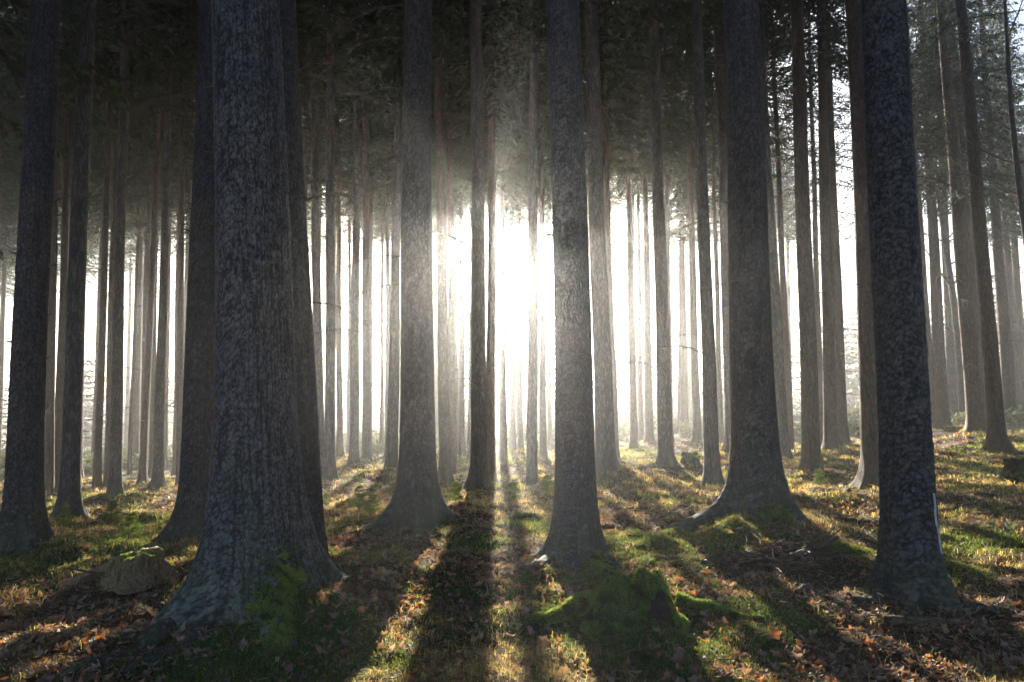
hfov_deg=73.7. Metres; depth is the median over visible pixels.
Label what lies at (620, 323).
sky
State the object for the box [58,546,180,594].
tree stump
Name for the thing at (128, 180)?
spruce tree
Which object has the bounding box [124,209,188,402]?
spruce tree
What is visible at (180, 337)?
spruce tree
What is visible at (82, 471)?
spruce tree
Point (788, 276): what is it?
spruce tree
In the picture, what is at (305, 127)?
spruce tree
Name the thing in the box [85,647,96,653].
fallen leaf
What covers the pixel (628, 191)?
spruce tree
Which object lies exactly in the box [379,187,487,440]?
spruce tree
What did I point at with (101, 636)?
fallen leaf
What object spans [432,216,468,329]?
spruce tree
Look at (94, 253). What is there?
spruce tree
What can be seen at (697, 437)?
spruce tree
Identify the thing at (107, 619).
fallen leaf
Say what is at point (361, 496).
spruce seedling
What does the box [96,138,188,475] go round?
spruce tree
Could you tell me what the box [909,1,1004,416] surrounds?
spruce tree
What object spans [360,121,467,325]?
spruce tree
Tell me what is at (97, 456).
spruce tree
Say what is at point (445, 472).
spruce tree
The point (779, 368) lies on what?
spruce tree
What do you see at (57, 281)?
spruce tree
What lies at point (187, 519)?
spruce tree
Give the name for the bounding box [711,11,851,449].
spruce tree
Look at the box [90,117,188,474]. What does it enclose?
spruce tree
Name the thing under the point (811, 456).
spruce tree
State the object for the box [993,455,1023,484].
tree stump
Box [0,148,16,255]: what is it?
spruce tree
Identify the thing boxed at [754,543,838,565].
fallen branch
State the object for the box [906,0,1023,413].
spruce tree
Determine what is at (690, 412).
spruce tree
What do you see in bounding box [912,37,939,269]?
spruce tree
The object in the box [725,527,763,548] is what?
fallen branch
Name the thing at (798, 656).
fallen leaf
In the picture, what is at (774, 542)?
fallen branch
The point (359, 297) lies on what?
spruce tree
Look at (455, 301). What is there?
spruce tree
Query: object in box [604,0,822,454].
spruce tree
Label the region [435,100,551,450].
spruce tree
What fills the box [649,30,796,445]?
spruce tree
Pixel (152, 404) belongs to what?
spruce tree
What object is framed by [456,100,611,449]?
spruce tree
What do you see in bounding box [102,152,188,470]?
spruce tree
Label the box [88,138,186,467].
spruce tree
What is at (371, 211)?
spruce tree
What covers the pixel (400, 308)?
spruce tree
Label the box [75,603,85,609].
fallen leaf
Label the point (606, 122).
spruce tree
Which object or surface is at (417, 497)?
spruce tree
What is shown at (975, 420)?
spruce tree
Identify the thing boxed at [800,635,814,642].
fallen leaf
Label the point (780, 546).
fallen branch
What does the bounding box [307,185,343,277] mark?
spruce tree
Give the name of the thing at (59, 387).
spruce tree
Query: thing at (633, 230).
spruce tree
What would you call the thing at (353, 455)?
spruce tree
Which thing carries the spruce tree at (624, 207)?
on the ground at (766, 646)
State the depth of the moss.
4.86 m
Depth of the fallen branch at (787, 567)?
5.22 m
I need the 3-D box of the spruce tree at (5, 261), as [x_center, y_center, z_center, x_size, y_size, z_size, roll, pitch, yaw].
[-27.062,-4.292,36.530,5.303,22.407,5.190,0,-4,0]
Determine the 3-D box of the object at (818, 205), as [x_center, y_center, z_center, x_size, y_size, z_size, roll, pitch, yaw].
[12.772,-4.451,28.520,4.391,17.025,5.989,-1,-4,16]
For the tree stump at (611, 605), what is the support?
on the ground at (766, 646)
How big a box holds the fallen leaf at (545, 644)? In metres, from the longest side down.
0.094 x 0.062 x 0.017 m
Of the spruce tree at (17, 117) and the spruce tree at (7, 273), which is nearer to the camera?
the spruce tree at (17, 117)
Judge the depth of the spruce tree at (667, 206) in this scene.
27.64 m
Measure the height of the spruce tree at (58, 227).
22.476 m
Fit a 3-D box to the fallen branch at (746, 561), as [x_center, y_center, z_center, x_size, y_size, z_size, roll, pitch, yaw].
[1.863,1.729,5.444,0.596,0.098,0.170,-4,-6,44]
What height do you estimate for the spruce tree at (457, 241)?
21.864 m
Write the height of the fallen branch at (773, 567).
0.136 m
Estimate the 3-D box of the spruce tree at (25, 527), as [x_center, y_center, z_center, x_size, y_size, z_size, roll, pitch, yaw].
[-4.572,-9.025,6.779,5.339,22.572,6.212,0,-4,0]
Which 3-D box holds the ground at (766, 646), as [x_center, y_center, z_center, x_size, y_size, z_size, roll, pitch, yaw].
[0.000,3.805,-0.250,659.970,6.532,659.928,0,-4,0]
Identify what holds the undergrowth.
on the ground at (766, 646)
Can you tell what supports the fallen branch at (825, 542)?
on the ground at (766, 646)
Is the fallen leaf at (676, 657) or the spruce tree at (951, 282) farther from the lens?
the spruce tree at (951, 282)
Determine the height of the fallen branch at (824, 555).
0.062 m
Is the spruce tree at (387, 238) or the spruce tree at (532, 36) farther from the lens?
the spruce tree at (387, 238)
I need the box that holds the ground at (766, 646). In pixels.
[0,394,1023,681]
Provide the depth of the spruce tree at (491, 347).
15.47 m
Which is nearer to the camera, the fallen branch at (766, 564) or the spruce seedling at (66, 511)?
the fallen branch at (766, 564)
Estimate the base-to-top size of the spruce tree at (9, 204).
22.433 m
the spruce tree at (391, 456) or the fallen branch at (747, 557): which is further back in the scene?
the spruce tree at (391, 456)
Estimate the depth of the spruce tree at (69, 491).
8.94 m
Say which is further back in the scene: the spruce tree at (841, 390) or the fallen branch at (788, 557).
the spruce tree at (841, 390)
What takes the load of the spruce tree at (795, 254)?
on the ground at (766, 646)
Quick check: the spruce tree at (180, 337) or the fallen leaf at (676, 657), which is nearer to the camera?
the fallen leaf at (676, 657)
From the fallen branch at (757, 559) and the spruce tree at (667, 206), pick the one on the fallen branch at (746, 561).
the fallen branch at (757, 559)
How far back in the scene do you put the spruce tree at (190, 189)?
24.11 m
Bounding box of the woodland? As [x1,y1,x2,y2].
[1,275,1023,455]
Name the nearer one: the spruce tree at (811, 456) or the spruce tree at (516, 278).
the spruce tree at (811, 456)
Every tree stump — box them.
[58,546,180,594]
[528,565,763,641]
[679,450,702,466]
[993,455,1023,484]
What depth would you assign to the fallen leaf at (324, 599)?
4.03 m
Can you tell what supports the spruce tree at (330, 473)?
on the ground at (766, 646)
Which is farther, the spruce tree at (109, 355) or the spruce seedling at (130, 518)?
the spruce tree at (109, 355)
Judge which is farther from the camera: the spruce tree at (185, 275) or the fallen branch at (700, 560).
the spruce tree at (185, 275)
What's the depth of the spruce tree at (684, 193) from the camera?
31.02 m
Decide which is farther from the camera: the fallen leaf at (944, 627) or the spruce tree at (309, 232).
the spruce tree at (309, 232)
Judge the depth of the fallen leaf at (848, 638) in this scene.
3.88 m
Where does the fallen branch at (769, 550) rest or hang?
on the fallen branch at (825, 542)
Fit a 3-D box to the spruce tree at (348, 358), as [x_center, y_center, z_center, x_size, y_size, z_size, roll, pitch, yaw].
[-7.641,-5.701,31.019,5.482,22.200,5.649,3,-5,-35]
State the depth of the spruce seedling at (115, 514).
8.42 m
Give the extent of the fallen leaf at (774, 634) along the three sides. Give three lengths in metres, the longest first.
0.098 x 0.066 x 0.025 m
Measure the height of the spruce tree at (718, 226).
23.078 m
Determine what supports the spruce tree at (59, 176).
on the ground at (766, 646)
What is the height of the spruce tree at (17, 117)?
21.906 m
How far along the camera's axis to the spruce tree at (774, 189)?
47.47 m
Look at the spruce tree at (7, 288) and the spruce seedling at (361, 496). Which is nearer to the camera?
the spruce seedling at (361, 496)
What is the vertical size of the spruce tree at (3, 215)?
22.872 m
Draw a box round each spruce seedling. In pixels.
[52,502,77,528]
[99,495,125,524]
[113,507,144,540]
[323,491,330,504]
[347,481,369,508]
[363,491,381,511]
[446,478,466,500]
[506,479,522,498]
[538,472,553,494]
[809,468,829,485]
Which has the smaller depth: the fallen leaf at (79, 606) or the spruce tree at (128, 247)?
the fallen leaf at (79, 606)
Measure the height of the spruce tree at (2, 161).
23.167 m
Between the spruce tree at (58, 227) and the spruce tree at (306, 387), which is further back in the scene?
the spruce tree at (58, 227)
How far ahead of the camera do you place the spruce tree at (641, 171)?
22.98 m
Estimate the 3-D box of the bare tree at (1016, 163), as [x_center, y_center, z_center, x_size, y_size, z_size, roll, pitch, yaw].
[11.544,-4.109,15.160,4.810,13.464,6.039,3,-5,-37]
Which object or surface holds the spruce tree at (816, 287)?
on the ground at (766, 646)
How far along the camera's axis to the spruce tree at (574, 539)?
5.61 m
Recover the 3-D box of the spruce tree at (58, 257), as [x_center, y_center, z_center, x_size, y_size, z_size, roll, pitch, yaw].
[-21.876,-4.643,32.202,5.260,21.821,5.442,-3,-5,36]
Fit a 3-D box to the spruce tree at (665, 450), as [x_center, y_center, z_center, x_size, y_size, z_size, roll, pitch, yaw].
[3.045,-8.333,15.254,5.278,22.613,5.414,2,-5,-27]
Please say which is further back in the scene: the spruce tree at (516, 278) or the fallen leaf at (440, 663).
the spruce tree at (516, 278)
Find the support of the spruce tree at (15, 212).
on the ground at (766, 646)
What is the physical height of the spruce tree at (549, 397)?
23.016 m
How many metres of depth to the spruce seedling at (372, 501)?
8.00 m
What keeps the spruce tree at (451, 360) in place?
on the ground at (766, 646)
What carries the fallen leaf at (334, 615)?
on the ground at (766, 646)
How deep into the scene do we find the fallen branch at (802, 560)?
5.24 m
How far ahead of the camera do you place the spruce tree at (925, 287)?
25.06 m
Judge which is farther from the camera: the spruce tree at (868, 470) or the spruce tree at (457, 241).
the spruce tree at (457, 241)
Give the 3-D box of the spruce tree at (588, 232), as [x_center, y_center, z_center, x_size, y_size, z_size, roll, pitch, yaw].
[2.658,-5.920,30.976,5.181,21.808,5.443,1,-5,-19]
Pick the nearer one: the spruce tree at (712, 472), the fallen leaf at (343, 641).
the fallen leaf at (343, 641)
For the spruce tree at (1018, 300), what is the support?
on the ground at (766, 646)
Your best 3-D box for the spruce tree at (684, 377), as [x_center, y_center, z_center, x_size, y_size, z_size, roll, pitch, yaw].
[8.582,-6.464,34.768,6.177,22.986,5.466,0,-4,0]
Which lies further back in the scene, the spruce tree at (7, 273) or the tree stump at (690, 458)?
the spruce tree at (7, 273)
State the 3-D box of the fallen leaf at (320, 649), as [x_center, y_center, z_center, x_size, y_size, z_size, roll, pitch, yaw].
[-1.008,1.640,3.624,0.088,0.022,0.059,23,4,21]
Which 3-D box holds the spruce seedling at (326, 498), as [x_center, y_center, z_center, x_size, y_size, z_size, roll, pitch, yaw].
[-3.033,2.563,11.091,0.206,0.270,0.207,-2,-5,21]
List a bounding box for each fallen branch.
[62,567,105,584]
[415,602,479,615]
[654,549,747,569]
[707,541,788,559]
[715,544,782,573]
[716,552,786,564]
[720,532,815,556]
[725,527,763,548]
[734,535,788,561]
[735,537,785,557]
[742,521,820,544]
[743,542,823,556]
[743,550,806,567]
[745,528,799,551]
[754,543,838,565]
[756,561,835,571]
[757,535,808,551]
[762,541,812,545]
[765,531,838,560]
[769,562,828,593]
[770,543,820,571]
[771,545,835,569]
[773,543,801,559]
[773,546,864,557]
[776,537,819,567]
[778,540,805,549]
[781,530,832,549]
[883,606,979,626]
[938,499,984,510]
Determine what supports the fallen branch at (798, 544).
on the fallen branch at (825, 542)
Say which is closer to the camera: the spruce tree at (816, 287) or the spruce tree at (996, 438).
the spruce tree at (996, 438)
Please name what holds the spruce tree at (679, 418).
on the ground at (766, 646)
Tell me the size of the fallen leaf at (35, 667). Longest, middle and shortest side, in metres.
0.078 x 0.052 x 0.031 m
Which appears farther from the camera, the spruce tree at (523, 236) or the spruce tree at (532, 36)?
the spruce tree at (523, 236)
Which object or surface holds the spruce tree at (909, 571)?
on the ground at (766, 646)
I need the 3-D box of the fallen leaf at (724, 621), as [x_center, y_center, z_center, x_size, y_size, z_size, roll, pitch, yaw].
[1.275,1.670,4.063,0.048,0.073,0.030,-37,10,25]
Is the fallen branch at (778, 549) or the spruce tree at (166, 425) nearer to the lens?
the fallen branch at (778, 549)
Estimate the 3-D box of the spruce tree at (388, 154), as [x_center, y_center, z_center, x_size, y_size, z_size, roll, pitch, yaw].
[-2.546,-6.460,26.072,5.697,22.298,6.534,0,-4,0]
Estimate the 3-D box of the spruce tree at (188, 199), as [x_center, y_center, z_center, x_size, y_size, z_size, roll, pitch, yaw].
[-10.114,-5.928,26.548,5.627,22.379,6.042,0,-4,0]
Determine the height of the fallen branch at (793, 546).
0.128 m
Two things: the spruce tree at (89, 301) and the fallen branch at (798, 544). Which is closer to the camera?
the fallen branch at (798, 544)
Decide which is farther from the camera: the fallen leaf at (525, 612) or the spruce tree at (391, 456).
the spruce tree at (391, 456)
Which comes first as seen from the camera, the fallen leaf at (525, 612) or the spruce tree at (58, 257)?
the fallen leaf at (525, 612)
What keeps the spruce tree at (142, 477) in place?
on the ground at (766, 646)
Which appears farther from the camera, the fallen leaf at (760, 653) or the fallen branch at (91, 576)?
the fallen branch at (91, 576)
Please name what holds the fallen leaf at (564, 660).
on the ground at (766, 646)
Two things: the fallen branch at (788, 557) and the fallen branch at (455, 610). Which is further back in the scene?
the fallen branch at (788, 557)
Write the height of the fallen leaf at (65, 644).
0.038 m
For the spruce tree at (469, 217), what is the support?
on the ground at (766, 646)
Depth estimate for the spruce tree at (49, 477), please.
16.30 m
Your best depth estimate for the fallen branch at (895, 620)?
4.19 m
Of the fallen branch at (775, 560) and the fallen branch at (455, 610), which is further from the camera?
the fallen branch at (775, 560)
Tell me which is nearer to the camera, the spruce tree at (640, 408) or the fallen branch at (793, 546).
the fallen branch at (793, 546)
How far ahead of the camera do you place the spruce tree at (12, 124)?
9.17 m
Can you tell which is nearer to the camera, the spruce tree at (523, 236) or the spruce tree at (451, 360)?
the spruce tree at (451, 360)
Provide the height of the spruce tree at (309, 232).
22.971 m
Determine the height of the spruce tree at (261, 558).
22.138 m
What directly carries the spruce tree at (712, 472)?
on the ground at (766, 646)
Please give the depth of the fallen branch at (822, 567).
5.26 m
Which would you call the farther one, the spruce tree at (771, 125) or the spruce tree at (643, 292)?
the spruce tree at (643, 292)
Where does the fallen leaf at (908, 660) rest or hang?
on the ground at (766, 646)
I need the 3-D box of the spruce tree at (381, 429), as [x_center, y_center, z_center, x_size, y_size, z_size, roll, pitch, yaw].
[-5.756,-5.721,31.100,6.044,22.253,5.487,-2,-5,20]
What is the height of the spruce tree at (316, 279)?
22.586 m
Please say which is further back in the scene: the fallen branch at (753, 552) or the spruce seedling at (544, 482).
the spruce seedling at (544, 482)
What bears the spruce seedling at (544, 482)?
on the ground at (766, 646)
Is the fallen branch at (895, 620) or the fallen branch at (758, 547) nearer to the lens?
the fallen branch at (895, 620)
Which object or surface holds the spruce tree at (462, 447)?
on the ground at (766, 646)
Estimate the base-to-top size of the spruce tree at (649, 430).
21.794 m
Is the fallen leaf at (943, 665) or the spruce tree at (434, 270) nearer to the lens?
the fallen leaf at (943, 665)
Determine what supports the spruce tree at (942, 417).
on the ground at (766, 646)
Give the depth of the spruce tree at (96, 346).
32.33 m
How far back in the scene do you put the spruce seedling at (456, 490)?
8.01 m
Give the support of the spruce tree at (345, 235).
on the ground at (766, 646)
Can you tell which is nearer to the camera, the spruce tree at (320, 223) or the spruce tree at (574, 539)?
the spruce tree at (574, 539)
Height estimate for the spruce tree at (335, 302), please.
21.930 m
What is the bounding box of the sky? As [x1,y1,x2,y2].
[0,0,1023,398]
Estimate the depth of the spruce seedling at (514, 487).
10.11 m
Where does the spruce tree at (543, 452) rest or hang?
on the ground at (766, 646)
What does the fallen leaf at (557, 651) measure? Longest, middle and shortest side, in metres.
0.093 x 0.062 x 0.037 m
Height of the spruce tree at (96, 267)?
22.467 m
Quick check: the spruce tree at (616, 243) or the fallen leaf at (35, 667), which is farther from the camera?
the spruce tree at (616, 243)
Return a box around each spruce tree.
[0,0,123,525]
[0,0,145,120]
[0,0,148,558]
[0,0,181,489]
[0,0,187,493]
[0,0,197,488]
[0,0,198,495]
[0,1,94,382]
[0,11,111,416]
[0,79,72,167]
[0,90,19,237]
[0,108,175,476]
[0,134,19,240]
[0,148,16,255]
[0,148,59,450]
[0,148,108,457]
[0,225,15,287]
[0,234,16,442]
[0,237,14,399]
[1,83,61,344]
[2,105,144,379]
[3,11,194,485]
[4,164,98,253]
[6,241,60,299]
[21,110,190,410]
[52,0,349,681]
[57,183,133,438]
[57,196,109,427]
[58,0,197,484]
[58,118,159,455]
[58,146,187,473]
[59,72,192,477]
[60,0,198,489]
[83,228,98,441]
[86,193,184,446]
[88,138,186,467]
[89,148,188,470]
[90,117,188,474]
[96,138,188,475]
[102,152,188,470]
[107,0,214,549]
[108,203,159,448]
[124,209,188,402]
[126,204,176,400]
[127,62,194,404]
[127,210,174,451]
[129,0,198,484]
[132,72,191,334]
[141,165,188,315]
[158,156,335,245]
[168,0,445,480]
[194,0,401,476]
[194,10,362,217]
[279,0,419,557]
[296,0,582,482]
[298,2,396,466]
[298,12,400,461]
[300,48,395,455]
[301,98,352,346]
[303,1,500,468]
[304,69,464,457]
[305,49,447,455]
[307,105,379,357]
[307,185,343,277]
[307,187,325,247]
[308,185,376,431]
[309,109,373,454]
[310,116,436,451]
[314,0,549,534]
[322,102,380,443]
[322,200,390,392]
[338,0,646,489]
[340,4,549,473]
[351,188,468,432]
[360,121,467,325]
[369,94,485,414]
[375,49,525,456]
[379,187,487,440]
[386,0,585,483]
[390,199,469,324]
[391,46,551,459]
[401,0,661,486]
[431,32,586,461]
[431,163,511,453]
[432,189,525,387]
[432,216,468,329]
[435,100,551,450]
[452,0,677,474]
[452,1,644,460]
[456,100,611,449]
[457,241,468,398]
[484,1,676,413]
[486,105,619,450]
[496,0,632,577]
[498,0,693,460]
[498,185,544,420]
[508,152,553,423]
[508,171,634,363]
[524,0,723,466]
[544,3,716,449]
[550,124,651,283]
[585,89,694,440]
[585,164,626,405]
[588,201,642,367]
[603,139,676,380]
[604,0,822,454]
[607,0,693,442]
[608,0,772,442]
[610,4,709,442]
[611,199,689,418]
[619,49,719,427]
[623,0,796,485]
[637,21,722,438]
[640,0,809,531]
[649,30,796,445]
[650,153,719,420]
[652,50,719,431]
[659,0,840,458]
[674,15,818,367]
[675,0,856,471]
[709,180,776,241]
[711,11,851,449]
[763,0,922,449]
[766,1,854,445]
[767,4,919,445]
[769,109,797,327]
[772,72,853,352]
[775,129,818,400]
[785,0,1004,498]
[809,6,927,359]
[846,0,1012,422]
[852,0,1000,613]
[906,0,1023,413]
[906,0,1023,432]
[907,0,987,428]
[908,0,1023,452]
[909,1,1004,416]
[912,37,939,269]
[939,0,1023,422]
[975,0,1023,412]
[984,0,1023,406]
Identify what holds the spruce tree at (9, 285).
on the ground at (766, 646)
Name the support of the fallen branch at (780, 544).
on the fallen branch at (798, 544)
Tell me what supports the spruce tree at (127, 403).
on the ground at (766, 646)
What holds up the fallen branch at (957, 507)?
on the ground at (766, 646)
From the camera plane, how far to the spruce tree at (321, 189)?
28.09 m
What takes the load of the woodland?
on the ground at (766, 646)
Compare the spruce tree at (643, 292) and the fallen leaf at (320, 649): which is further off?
the spruce tree at (643, 292)
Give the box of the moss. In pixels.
[0,431,1023,681]
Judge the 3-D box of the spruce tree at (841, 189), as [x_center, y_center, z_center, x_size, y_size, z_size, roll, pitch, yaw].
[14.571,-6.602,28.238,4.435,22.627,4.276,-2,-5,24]
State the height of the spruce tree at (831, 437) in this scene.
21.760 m
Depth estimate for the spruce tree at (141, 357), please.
39.77 m
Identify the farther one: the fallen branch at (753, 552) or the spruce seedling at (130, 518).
the spruce seedling at (130, 518)
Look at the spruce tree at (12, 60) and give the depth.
8.95 m
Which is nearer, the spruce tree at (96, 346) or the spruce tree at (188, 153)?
the spruce tree at (188, 153)
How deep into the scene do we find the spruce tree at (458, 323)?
39.62 m
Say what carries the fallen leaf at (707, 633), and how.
on the ground at (766, 646)
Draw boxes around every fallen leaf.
[31,662,48,672]
[53,640,68,650]
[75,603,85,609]
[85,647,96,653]
[95,630,105,639]
[104,615,112,621]
[173,621,185,631]
[315,645,328,652]
[320,592,327,603]
[328,612,339,618]
[336,628,349,634]
[341,638,350,645]
[435,658,448,666]
[521,606,529,618]
[542,641,553,647]
[551,644,561,654]
[556,656,572,665]
[671,653,682,659]
[702,630,709,637]
[721,616,729,623]
[757,650,765,659]
[769,630,781,639]
[791,652,803,659]
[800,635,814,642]
[843,635,853,641]
[903,656,922,664]
[939,661,947,671]
[941,623,949,633]
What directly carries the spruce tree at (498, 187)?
on the ground at (766, 646)
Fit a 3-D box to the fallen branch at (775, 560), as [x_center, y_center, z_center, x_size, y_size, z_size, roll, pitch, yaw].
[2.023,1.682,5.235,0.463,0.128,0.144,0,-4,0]
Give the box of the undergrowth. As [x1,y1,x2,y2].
[0,403,1023,479]
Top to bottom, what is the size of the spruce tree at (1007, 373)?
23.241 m
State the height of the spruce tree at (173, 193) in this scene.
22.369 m
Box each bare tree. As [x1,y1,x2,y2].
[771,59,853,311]
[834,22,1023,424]
[912,0,1023,246]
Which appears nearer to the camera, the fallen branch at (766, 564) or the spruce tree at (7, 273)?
the fallen branch at (766, 564)
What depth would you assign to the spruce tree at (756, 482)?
7.21 m
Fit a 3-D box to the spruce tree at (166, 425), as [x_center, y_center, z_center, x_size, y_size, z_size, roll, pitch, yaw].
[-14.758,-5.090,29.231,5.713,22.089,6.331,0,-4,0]
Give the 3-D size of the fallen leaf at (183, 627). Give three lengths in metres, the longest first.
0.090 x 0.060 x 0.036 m
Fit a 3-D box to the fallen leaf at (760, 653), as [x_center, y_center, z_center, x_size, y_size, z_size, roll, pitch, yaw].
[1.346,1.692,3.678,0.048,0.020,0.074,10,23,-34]
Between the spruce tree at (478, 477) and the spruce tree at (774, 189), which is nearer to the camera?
the spruce tree at (478, 477)
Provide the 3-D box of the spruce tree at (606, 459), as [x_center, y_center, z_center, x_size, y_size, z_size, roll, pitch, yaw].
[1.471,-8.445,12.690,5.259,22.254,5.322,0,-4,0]
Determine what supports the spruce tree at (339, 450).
on the ground at (766, 646)
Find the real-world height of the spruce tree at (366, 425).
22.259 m
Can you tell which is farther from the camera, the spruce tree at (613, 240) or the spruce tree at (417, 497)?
the spruce tree at (613, 240)
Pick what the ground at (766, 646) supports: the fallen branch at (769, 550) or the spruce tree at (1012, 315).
the spruce tree at (1012, 315)
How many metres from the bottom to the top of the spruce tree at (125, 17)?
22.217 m
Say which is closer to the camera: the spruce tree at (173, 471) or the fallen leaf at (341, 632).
the fallen leaf at (341, 632)
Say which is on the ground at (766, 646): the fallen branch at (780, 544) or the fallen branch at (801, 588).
the fallen branch at (801, 588)
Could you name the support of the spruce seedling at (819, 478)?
on the ground at (766, 646)
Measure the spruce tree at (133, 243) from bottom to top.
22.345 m
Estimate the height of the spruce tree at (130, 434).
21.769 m
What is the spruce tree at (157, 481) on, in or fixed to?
on the ground at (766, 646)
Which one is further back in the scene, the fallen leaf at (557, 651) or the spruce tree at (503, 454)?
the spruce tree at (503, 454)

